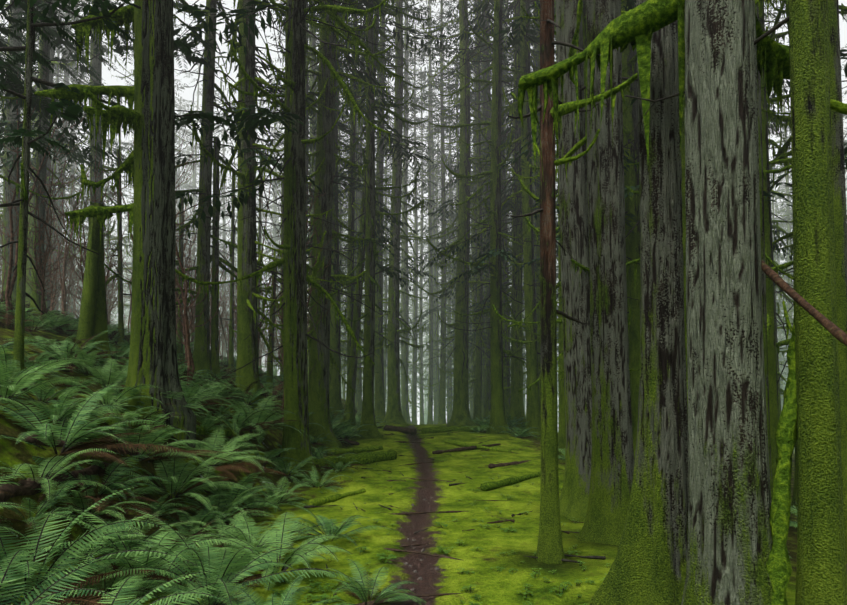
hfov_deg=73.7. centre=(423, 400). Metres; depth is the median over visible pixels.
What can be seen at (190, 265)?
shrub
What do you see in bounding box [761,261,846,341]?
bare branch
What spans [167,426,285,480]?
fern
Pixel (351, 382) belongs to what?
tree
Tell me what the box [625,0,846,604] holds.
tree
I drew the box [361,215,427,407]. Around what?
conifer tree
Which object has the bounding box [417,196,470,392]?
conifer tree
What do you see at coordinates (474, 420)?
fern
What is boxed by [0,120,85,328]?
shrub
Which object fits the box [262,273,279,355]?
shrub
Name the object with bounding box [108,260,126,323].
shrub
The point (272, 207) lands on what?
tree
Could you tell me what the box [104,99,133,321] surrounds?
tree
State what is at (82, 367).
fern
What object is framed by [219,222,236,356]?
conifer tree
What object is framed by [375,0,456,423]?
tree
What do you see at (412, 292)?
conifer tree
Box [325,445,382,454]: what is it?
log
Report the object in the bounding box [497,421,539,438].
fern
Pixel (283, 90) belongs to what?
tree
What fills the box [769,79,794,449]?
tree
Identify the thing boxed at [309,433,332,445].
fern
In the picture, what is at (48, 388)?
fern
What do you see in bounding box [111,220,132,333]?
conifer tree
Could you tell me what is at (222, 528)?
fern
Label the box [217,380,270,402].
fern
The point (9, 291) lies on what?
shrub
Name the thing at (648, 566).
tree
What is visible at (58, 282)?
shrub
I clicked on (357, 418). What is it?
fern
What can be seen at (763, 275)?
tree
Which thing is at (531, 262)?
tree
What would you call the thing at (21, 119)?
tree
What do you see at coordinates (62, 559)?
fern
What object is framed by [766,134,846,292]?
tree
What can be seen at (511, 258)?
tree
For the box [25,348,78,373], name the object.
fern
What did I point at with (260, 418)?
fern
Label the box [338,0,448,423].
tree
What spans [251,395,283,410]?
fern
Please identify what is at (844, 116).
tree
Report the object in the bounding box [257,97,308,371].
conifer tree
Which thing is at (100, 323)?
snag stub
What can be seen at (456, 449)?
log
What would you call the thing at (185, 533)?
fern
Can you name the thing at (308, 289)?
shrub
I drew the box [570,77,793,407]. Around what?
tree
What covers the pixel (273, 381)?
fern
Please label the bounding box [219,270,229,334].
shrub
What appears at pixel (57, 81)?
tree
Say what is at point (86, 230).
conifer tree
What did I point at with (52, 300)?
shrub
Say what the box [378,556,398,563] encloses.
herb
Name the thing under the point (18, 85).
tree
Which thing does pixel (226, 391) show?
fern
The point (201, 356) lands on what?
tree
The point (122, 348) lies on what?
fern
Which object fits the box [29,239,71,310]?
shrub
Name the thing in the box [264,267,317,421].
shrub
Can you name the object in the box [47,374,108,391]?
fern
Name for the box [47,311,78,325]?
fern
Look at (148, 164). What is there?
tree
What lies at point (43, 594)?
fern
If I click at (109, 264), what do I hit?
shrub
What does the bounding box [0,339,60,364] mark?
fern
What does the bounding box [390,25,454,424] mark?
tree
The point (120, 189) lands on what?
shrub
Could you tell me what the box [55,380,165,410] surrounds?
fern
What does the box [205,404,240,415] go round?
fern
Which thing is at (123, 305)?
shrub
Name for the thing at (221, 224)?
tree
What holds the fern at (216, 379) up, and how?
on the ground
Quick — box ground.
[0,313,796,604]
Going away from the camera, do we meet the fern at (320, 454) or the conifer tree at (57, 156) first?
the fern at (320, 454)
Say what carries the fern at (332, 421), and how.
on the ground
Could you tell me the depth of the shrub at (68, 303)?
34.27 m
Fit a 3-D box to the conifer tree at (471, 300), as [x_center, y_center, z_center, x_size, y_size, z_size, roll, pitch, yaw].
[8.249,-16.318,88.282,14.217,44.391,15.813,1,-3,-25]
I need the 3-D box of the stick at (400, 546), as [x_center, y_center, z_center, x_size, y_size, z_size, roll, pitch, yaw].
[-0.117,1.691,6.584,0.354,0.043,0.039,0,-3,-10]
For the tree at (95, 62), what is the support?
on the ground
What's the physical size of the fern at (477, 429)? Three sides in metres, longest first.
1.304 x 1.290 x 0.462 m
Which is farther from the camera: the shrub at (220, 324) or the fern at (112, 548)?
the shrub at (220, 324)
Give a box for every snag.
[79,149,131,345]
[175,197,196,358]
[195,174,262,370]
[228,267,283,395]
[257,155,275,365]
[263,173,283,380]
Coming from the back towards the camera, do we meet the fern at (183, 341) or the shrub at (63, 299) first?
the shrub at (63, 299)
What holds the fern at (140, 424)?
on the ground
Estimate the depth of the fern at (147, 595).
3.78 m
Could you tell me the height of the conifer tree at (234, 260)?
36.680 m
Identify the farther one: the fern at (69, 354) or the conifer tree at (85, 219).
the conifer tree at (85, 219)
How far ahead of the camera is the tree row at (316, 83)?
40.76 m
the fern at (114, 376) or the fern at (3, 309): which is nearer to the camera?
the fern at (114, 376)
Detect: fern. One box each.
[0,291,27,316]
[0,295,29,310]
[0,301,76,333]
[0,304,14,316]
[0,313,44,334]
[0,329,128,366]
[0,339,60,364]
[0,344,70,400]
[0,358,97,402]
[0,382,194,465]
[0,385,30,411]
[0,385,123,423]
[0,448,121,501]
[0,473,37,542]
[0,485,194,604]
[0,486,83,532]
[0,550,120,604]
[1,377,91,414]
[2,303,40,315]
[4,514,161,592]
[7,310,77,332]
[7,353,61,366]
[14,562,179,604]
[24,331,60,346]
[24,332,103,372]
[24,362,72,377]
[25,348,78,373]
[25,509,243,604]
[28,387,84,403]
[32,454,171,521]
[33,341,119,357]
[35,473,161,521]
[36,333,76,347]
[44,319,77,336]
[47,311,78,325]
[47,311,78,332]
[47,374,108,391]
[48,346,127,375]
[53,503,206,571]
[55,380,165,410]
[59,571,243,604]
[62,335,125,370]
[72,353,126,369]
[74,359,127,394]
[86,457,141,475]
[88,367,125,389]
[90,387,176,413]
[95,410,230,467]
[96,404,162,430]
[100,507,357,604]
[102,360,128,378]
[108,325,129,340]
[108,328,128,343]
[109,333,127,343]
[109,338,129,351]
[109,342,129,357]
[111,345,129,360]
[112,381,208,418]
[118,449,253,513]
[119,408,189,436]
[136,493,195,521]
[139,559,268,604]
[148,498,243,541]
[162,486,274,529]
[162,524,225,551]
[165,553,244,585]
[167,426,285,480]
[173,510,267,555]
[176,332,194,352]
[178,512,351,590]
[179,365,220,384]
[179,367,196,387]
[179,370,198,380]
[179,371,217,386]
[181,376,249,401]
[181,382,225,404]
[182,381,230,407]
[184,386,225,414]
[184,471,285,512]
[194,404,296,436]
[194,408,239,434]
[196,416,236,429]
[197,371,227,381]
[199,382,249,397]
[199,515,323,559]
[205,395,308,443]
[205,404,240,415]
[205,432,265,452]
[209,571,345,604]
[210,373,234,390]
[215,377,281,412]
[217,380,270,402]
[220,356,236,368]
[222,370,264,381]
[224,521,274,536]
[225,471,272,490]
[226,375,282,392]
[229,490,299,511]
[231,364,266,376]
[235,476,316,511]
[236,431,259,448]
[243,440,298,465]
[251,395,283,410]
[254,516,317,549]
[259,367,283,385]
[260,376,283,389]
[260,383,283,407]
[267,456,322,486]
[269,504,392,545]
[285,465,353,491]
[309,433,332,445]
[311,446,339,457]
[312,447,364,472]
[319,460,359,472]
[321,425,363,448]
[327,559,425,604]
[330,410,344,426]
[331,412,355,437]
[335,419,372,438]
[342,411,381,426]
[462,423,494,432]
[469,416,488,425]
[476,415,517,426]
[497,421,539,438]
[507,415,526,428]
[558,448,564,459]
[790,502,796,527]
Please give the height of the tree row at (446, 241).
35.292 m
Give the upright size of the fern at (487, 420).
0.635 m
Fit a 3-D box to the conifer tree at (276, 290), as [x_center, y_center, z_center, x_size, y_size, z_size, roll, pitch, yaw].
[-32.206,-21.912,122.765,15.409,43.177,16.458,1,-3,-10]
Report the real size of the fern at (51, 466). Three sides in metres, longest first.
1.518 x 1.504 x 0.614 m
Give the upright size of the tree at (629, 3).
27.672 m
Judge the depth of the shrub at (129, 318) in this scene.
24.41 m
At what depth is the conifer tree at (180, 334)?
18.99 m
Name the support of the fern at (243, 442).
on the ground
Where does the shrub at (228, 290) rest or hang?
on the ground
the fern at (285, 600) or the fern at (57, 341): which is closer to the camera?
the fern at (285, 600)
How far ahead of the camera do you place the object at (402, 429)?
21.00 m
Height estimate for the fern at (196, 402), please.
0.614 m
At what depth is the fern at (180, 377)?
12.37 m
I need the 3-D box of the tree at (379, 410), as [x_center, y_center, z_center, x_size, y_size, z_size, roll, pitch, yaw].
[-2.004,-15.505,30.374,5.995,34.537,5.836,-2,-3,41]
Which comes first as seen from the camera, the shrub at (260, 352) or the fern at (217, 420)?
the fern at (217, 420)
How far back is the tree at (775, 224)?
41.45 m
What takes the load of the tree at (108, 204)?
on the ground
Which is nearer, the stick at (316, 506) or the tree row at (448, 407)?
the stick at (316, 506)
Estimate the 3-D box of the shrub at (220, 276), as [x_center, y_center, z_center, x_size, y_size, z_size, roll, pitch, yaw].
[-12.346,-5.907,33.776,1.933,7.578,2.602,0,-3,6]
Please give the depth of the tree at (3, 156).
35.50 m
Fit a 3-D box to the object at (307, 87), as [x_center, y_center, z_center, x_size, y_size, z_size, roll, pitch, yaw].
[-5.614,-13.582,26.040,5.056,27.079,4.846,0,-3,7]
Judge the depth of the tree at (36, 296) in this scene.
19.10 m
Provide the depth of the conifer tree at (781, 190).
74.29 m
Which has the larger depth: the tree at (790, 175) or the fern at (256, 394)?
the tree at (790, 175)
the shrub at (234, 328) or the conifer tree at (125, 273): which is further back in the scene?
the conifer tree at (125, 273)
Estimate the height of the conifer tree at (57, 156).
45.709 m
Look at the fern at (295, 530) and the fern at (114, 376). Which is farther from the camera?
the fern at (114, 376)
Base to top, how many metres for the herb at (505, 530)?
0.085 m
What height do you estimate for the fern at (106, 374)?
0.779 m
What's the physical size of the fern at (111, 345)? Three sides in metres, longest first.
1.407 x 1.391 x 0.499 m
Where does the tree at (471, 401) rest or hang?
on the ground
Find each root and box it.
[358,593,459,604]
[363,546,459,559]
[389,461,444,466]
[393,511,467,514]
[410,478,459,482]
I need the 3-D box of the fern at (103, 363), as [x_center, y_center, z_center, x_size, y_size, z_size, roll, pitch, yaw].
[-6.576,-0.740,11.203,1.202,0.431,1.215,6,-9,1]
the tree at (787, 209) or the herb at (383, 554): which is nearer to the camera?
the herb at (383, 554)
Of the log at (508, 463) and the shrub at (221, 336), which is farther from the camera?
the shrub at (221, 336)
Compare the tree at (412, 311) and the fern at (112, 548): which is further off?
the tree at (412, 311)
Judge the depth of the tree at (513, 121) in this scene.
24.52 m
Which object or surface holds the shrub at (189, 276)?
on the ground
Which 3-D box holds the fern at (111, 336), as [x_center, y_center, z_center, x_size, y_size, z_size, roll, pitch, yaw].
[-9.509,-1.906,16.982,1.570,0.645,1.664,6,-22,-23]
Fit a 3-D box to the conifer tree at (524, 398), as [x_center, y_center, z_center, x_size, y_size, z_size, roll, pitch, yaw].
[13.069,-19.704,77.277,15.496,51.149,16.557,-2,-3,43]
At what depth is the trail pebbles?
6.01 m
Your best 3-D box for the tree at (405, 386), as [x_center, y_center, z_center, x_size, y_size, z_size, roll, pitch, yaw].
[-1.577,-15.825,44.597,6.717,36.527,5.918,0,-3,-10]
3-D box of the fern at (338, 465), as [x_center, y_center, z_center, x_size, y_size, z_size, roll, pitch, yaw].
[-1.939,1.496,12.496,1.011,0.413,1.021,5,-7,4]
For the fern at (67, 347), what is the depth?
10.58 m
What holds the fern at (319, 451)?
on the ground
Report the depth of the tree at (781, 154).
11.01 m
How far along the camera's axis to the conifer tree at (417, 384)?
130.59 m
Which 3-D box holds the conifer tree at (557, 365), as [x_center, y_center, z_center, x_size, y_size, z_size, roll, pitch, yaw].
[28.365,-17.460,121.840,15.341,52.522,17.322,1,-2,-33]
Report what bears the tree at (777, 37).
on the ground
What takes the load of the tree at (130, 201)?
on the ground
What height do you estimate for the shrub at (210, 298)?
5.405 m
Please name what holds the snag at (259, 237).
on the ground
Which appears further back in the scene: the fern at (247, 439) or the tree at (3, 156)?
the tree at (3, 156)
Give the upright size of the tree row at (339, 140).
38.087 m
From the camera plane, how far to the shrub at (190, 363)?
12.75 m
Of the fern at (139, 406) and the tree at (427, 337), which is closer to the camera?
the fern at (139, 406)
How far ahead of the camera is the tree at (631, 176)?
13.17 m
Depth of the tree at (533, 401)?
20.67 m
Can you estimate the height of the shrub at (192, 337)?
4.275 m
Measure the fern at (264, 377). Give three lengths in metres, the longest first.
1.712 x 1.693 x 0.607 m
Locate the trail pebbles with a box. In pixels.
[396,440,439,600]
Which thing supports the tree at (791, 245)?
on the ground
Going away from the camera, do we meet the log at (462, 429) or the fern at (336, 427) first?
the fern at (336, 427)
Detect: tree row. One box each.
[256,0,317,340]
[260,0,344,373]
[266,22,349,264]
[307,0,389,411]
[307,17,394,359]
[308,22,363,352]
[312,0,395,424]
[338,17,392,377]
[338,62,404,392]
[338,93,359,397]
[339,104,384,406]
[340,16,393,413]
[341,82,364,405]
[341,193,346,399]
[343,24,422,395]
[361,70,421,410]
[374,108,392,404]
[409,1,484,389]
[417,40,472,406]
[419,118,469,413]
[424,62,455,423]
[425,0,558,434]
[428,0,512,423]
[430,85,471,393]
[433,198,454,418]
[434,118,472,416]
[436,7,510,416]
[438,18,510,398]
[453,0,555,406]
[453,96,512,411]
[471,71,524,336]
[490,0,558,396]
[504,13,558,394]
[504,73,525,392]
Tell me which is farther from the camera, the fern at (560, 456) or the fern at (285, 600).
the fern at (560, 456)
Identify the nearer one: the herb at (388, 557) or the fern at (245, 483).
the herb at (388, 557)
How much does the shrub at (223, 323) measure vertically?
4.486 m
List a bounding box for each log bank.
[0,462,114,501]
[20,432,138,455]
[73,415,231,435]
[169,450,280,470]
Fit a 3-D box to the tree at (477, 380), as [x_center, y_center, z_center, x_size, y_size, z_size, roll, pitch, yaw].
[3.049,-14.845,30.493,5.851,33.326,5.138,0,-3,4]
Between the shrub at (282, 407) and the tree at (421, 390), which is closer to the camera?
the shrub at (282, 407)
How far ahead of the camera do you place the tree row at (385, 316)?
55.24 m
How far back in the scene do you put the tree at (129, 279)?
87.50 m
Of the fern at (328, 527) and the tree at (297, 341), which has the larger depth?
the tree at (297, 341)
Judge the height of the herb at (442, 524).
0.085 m
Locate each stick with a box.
[304,505,337,507]
[398,544,427,547]
[523,555,581,562]
[564,554,603,557]
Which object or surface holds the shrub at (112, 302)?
on the ground
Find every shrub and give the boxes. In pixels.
[0,69,91,322]
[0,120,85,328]
[0,203,33,288]
[0,213,17,298]
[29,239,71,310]
[45,155,98,315]
[45,180,86,311]
[49,134,127,309]
[50,189,124,314]
[52,247,76,313]
[55,246,83,312]
[57,276,77,315]
[60,244,82,307]
[61,248,81,316]
[69,279,81,317]
[70,225,131,314]
[78,205,123,328]
[107,268,117,324]
[108,135,197,294]
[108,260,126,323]
[108,283,128,324]
[109,198,178,332]
[131,132,225,386]
[175,173,195,342]
[175,212,210,308]
[175,235,211,366]
[175,259,225,354]
[176,233,196,347]
[183,235,196,348]
[185,237,229,332]
[186,184,236,326]
[209,290,229,351]
[210,244,234,325]
[210,285,235,358]
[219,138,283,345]
[219,268,258,349]
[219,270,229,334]
[219,291,227,358]
[219,295,236,358]
[220,310,236,351]
[221,249,236,338]
[222,266,236,344]
[226,289,236,355]
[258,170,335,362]
[259,281,268,369]
[262,222,340,374]
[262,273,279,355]
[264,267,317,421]
[267,269,309,366]
[275,292,309,369]
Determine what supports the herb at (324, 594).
on the ground
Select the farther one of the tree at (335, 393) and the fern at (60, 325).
the tree at (335, 393)
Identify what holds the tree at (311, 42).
on the ground
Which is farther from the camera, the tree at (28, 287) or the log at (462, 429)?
the tree at (28, 287)
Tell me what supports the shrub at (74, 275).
on the ground
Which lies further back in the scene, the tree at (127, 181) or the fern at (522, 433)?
the tree at (127, 181)
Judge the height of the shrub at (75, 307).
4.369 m
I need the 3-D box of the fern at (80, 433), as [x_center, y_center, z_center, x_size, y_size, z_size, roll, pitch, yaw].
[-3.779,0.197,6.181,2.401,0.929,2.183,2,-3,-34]
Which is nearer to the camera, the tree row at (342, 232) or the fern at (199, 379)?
the fern at (199, 379)
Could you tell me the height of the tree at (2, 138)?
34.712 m
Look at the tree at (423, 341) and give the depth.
108.72 m
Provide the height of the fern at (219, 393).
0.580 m
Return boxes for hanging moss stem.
[765,307,796,604]
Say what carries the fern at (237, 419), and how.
on the ground
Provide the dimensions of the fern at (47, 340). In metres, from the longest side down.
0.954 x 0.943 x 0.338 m
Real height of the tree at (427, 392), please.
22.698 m
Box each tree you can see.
[0,0,88,305]
[0,0,88,310]
[0,0,133,314]
[0,0,183,317]
[0,0,195,447]
[0,0,228,206]
[0,0,235,378]
[0,1,112,308]
[0,2,35,236]
[0,5,59,282]
[0,13,89,281]
[0,23,34,265]
[30,0,132,243]
[35,9,88,310]
[37,9,127,312]
[55,141,89,317]
[58,0,311,378]
[59,169,127,325]
[65,174,117,324]
[77,105,130,324]
[87,1,191,320]
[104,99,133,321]
[107,79,210,311]
[109,145,132,314]
[110,197,131,310]
[110,235,132,322]
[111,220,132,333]
[116,75,176,326]
[122,44,133,326]
[124,255,132,327]
[126,97,228,318]
[175,0,403,480]
[176,55,222,349]
[176,100,211,286]
[176,142,192,313]
[188,85,273,357]
[190,0,399,411]
[195,198,236,359]
[210,174,229,347]
[219,189,266,372]
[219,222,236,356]
[255,0,417,450]
[255,97,281,361]
[256,2,365,374]
[256,77,283,373]
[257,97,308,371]
[261,123,280,318]
[261,203,280,369]
[265,171,283,356]
[273,12,346,359]
[277,0,389,424]
[281,0,433,438]
[305,6,452,430]
[338,0,435,421]
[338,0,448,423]
[341,208,344,398]
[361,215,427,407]
[375,0,450,423]
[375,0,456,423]
[383,173,412,405]
[383,297,423,403]
[384,190,439,415]
[386,160,428,412]
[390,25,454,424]
[400,0,511,426]
[400,170,454,401]
[401,0,458,423]
[403,0,491,423]
[403,4,459,423]
[408,67,446,424]
[408,225,439,423]
[408,227,426,417]
[409,118,454,389]
[409,298,426,420]
[413,176,452,418]
[417,185,439,411]
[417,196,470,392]
[417,212,440,416]
[419,321,428,423]
[423,163,472,409]
[423,277,433,417]
[425,53,505,418]
[431,0,532,413]
[433,0,535,422]
[439,0,524,383]
[439,1,530,394]
[443,0,557,420]
[464,0,556,429]
[464,0,558,439]
[473,4,558,419]
[489,0,558,413]
[492,0,640,397]
[495,0,564,455]
[506,0,637,563]
[506,87,557,415]
[506,165,512,384]
[507,9,558,377]
[515,4,637,370]
[518,0,640,461]
[518,0,789,604]
[525,213,557,417]
[536,0,777,545]
[556,0,684,520]
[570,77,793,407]
[588,0,688,604]
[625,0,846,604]
[755,4,772,500]
[758,0,791,485]
[763,0,846,513]
[764,2,846,395]
[764,5,792,346]
[764,5,792,382]
[764,12,791,302]
[765,14,793,417]
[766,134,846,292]
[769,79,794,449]
[769,94,789,367]
[771,166,792,402]
[771,185,792,407]
[771,197,793,410]
[772,3,846,259]
[772,164,793,388]
[774,175,791,381]
[774,213,793,379]
[782,0,846,562]
[841,45,846,209]
[841,64,846,211]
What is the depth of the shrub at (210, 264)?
22.72 m
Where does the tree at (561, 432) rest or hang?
on the ground
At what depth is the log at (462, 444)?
16.44 m
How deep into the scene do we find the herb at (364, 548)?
6.32 m
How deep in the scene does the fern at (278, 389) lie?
15.87 m
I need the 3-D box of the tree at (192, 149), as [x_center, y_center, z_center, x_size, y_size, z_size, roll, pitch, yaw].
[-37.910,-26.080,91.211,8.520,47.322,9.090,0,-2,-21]
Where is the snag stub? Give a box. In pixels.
[88,217,111,364]
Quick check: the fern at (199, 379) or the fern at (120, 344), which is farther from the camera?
the fern at (120, 344)
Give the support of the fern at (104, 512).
on the ground
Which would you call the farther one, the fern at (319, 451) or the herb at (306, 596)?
the fern at (319, 451)
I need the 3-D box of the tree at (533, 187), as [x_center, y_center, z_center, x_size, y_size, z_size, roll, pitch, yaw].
[7.245,-24.214,34.374,10.994,53.939,9.522,-1,-2,32]
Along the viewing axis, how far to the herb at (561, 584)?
4.94 m
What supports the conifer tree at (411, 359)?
on the ground
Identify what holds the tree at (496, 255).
on the ground
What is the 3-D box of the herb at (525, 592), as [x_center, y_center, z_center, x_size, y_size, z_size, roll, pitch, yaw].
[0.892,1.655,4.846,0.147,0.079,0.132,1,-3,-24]
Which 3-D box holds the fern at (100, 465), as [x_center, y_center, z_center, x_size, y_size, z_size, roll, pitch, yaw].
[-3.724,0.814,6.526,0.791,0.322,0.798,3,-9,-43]
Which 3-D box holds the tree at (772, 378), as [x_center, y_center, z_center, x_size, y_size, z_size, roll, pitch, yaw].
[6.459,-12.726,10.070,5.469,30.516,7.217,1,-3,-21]
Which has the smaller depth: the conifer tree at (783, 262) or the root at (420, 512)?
the root at (420, 512)
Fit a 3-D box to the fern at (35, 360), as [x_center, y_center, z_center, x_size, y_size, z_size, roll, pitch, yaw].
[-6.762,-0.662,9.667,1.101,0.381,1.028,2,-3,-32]
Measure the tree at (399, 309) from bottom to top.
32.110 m
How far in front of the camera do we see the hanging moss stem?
3.33 m
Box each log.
[306,488,364,507]
[313,451,395,470]
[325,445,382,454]
[336,437,359,444]
[432,443,500,453]
[445,439,511,452]
[452,427,517,433]
[482,467,562,490]
[489,460,531,467]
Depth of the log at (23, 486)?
5.37 m
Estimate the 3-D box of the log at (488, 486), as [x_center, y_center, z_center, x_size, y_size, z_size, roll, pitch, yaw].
[2.110,1.594,11.656,0.183,0.310,2.966,-2,-3,42]
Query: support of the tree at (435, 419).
on the ground
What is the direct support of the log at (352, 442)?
on the ground
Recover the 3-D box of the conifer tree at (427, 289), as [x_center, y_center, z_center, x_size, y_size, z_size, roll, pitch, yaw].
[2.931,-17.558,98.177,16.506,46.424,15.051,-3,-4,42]
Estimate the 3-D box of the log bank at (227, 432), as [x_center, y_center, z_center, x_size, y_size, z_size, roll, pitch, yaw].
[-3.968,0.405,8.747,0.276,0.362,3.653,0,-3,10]
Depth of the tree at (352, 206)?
23.31 m
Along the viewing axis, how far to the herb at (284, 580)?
5.27 m
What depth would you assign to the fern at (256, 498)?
8.68 m
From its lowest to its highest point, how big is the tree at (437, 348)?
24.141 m
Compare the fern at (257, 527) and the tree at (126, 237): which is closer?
the fern at (257, 527)
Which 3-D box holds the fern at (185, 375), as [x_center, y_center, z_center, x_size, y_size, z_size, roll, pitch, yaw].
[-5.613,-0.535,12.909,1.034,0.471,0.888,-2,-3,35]
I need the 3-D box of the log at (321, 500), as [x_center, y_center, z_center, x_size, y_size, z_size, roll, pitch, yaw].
[-1.446,1.668,9.683,0.194,0.221,1.430,-2,-3,34]
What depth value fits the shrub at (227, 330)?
36.60 m
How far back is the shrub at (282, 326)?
19.70 m
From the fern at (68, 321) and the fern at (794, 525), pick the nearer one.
the fern at (794, 525)
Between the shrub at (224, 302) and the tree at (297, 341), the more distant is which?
the shrub at (224, 302)
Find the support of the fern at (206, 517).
on the ground
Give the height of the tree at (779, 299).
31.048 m
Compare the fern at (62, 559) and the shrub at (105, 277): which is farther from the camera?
the shrub at (105, 277)
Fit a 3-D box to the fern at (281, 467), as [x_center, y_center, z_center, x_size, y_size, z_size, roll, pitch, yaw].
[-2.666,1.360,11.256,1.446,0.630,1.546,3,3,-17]
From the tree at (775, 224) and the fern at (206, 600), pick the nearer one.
the fern at (206, 600)
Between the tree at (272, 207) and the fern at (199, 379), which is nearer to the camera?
the fern at (199, 379)
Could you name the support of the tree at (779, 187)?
on the ground
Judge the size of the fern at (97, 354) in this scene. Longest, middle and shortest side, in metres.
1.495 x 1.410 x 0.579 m
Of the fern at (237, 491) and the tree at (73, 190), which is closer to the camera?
the fern at (237, 491)
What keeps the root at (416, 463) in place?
on the ground
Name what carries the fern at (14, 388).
on the ground
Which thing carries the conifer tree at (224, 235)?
on the ground
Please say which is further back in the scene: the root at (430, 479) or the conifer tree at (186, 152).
the conifer tree at (186, 152)
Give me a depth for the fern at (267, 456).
10.67 m
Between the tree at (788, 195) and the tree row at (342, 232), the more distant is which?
the tree row at (342, 232)
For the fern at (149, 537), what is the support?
on the ground
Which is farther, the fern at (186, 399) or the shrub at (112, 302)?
the shrub at (112, 302)
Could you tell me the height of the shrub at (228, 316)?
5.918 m
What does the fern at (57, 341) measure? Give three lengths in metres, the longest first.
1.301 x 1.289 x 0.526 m
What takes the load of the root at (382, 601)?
on the ground
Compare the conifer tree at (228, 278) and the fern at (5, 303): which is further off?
the conifer tree at (228, 278)
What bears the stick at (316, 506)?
on the ground
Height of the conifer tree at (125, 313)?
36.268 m
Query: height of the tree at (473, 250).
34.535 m
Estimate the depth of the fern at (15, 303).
18.85 m
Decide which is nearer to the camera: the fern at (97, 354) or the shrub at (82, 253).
the fern at (97, 354)
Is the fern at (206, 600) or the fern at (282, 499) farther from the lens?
the fern at (282, 499)
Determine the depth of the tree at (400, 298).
79.78 m
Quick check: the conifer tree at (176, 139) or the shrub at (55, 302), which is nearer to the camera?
the shrub at (55, 302)
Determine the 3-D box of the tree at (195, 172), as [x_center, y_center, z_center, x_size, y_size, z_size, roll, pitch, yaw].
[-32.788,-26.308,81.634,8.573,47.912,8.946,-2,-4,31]
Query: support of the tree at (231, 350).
on the ground
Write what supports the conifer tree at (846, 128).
on the ground
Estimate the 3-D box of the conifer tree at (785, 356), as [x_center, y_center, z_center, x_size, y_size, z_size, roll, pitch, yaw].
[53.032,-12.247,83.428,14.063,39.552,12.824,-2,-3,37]
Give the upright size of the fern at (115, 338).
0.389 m
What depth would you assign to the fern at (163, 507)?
6.74 m
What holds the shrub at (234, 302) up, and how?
on the ground
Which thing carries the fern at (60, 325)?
on the ground
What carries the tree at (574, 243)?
on the ground
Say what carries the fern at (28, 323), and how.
on the ground
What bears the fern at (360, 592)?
on the ground
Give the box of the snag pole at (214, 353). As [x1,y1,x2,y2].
[210,137,221,379]
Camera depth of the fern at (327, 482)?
10.57 m
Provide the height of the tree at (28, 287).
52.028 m
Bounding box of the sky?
[0,0,846,424]
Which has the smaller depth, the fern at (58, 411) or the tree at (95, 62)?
the fern at (58, 411)
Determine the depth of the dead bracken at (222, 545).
6.42 m
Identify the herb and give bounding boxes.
[118,591,140,601]
[273,589,288,597]
[277,576,292,582]
[300,594,318,602]
[307,580,321,586]
[313,590,340,602]
[316,583,338,589]
[355,547,369,553]
[376,550,394,556]
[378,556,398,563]
[435,521,450,527]
[436,546,453,554]
[462,584,475,592]
[499,526,516,531]
[519,589,533,597]
[549,586,566,595]
[560,582,572,589]
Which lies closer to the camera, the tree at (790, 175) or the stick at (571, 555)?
the stick at (571, 555)
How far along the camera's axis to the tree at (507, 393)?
27.03 m
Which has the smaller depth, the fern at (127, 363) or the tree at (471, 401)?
the fern at (127, 363)
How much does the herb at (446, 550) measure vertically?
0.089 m
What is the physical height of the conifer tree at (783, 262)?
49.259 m
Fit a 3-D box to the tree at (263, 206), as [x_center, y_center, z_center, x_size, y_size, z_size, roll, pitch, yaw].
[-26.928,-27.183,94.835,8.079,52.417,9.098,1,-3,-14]
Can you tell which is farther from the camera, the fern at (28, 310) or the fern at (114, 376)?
the fern at (28, 310)
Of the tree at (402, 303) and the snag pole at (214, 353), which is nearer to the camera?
the snag pole at (214, 353)
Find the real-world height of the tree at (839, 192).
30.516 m
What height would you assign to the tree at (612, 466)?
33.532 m
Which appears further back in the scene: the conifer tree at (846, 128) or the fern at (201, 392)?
the conifer tree at (846, 128)
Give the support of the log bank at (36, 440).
on the ground
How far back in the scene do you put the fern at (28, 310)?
17.97 m
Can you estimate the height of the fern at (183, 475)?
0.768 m
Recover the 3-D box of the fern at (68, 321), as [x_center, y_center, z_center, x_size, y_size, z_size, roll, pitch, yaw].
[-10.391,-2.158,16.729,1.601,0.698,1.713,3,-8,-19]
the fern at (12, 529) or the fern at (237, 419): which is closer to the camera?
the fern at (12, 529)

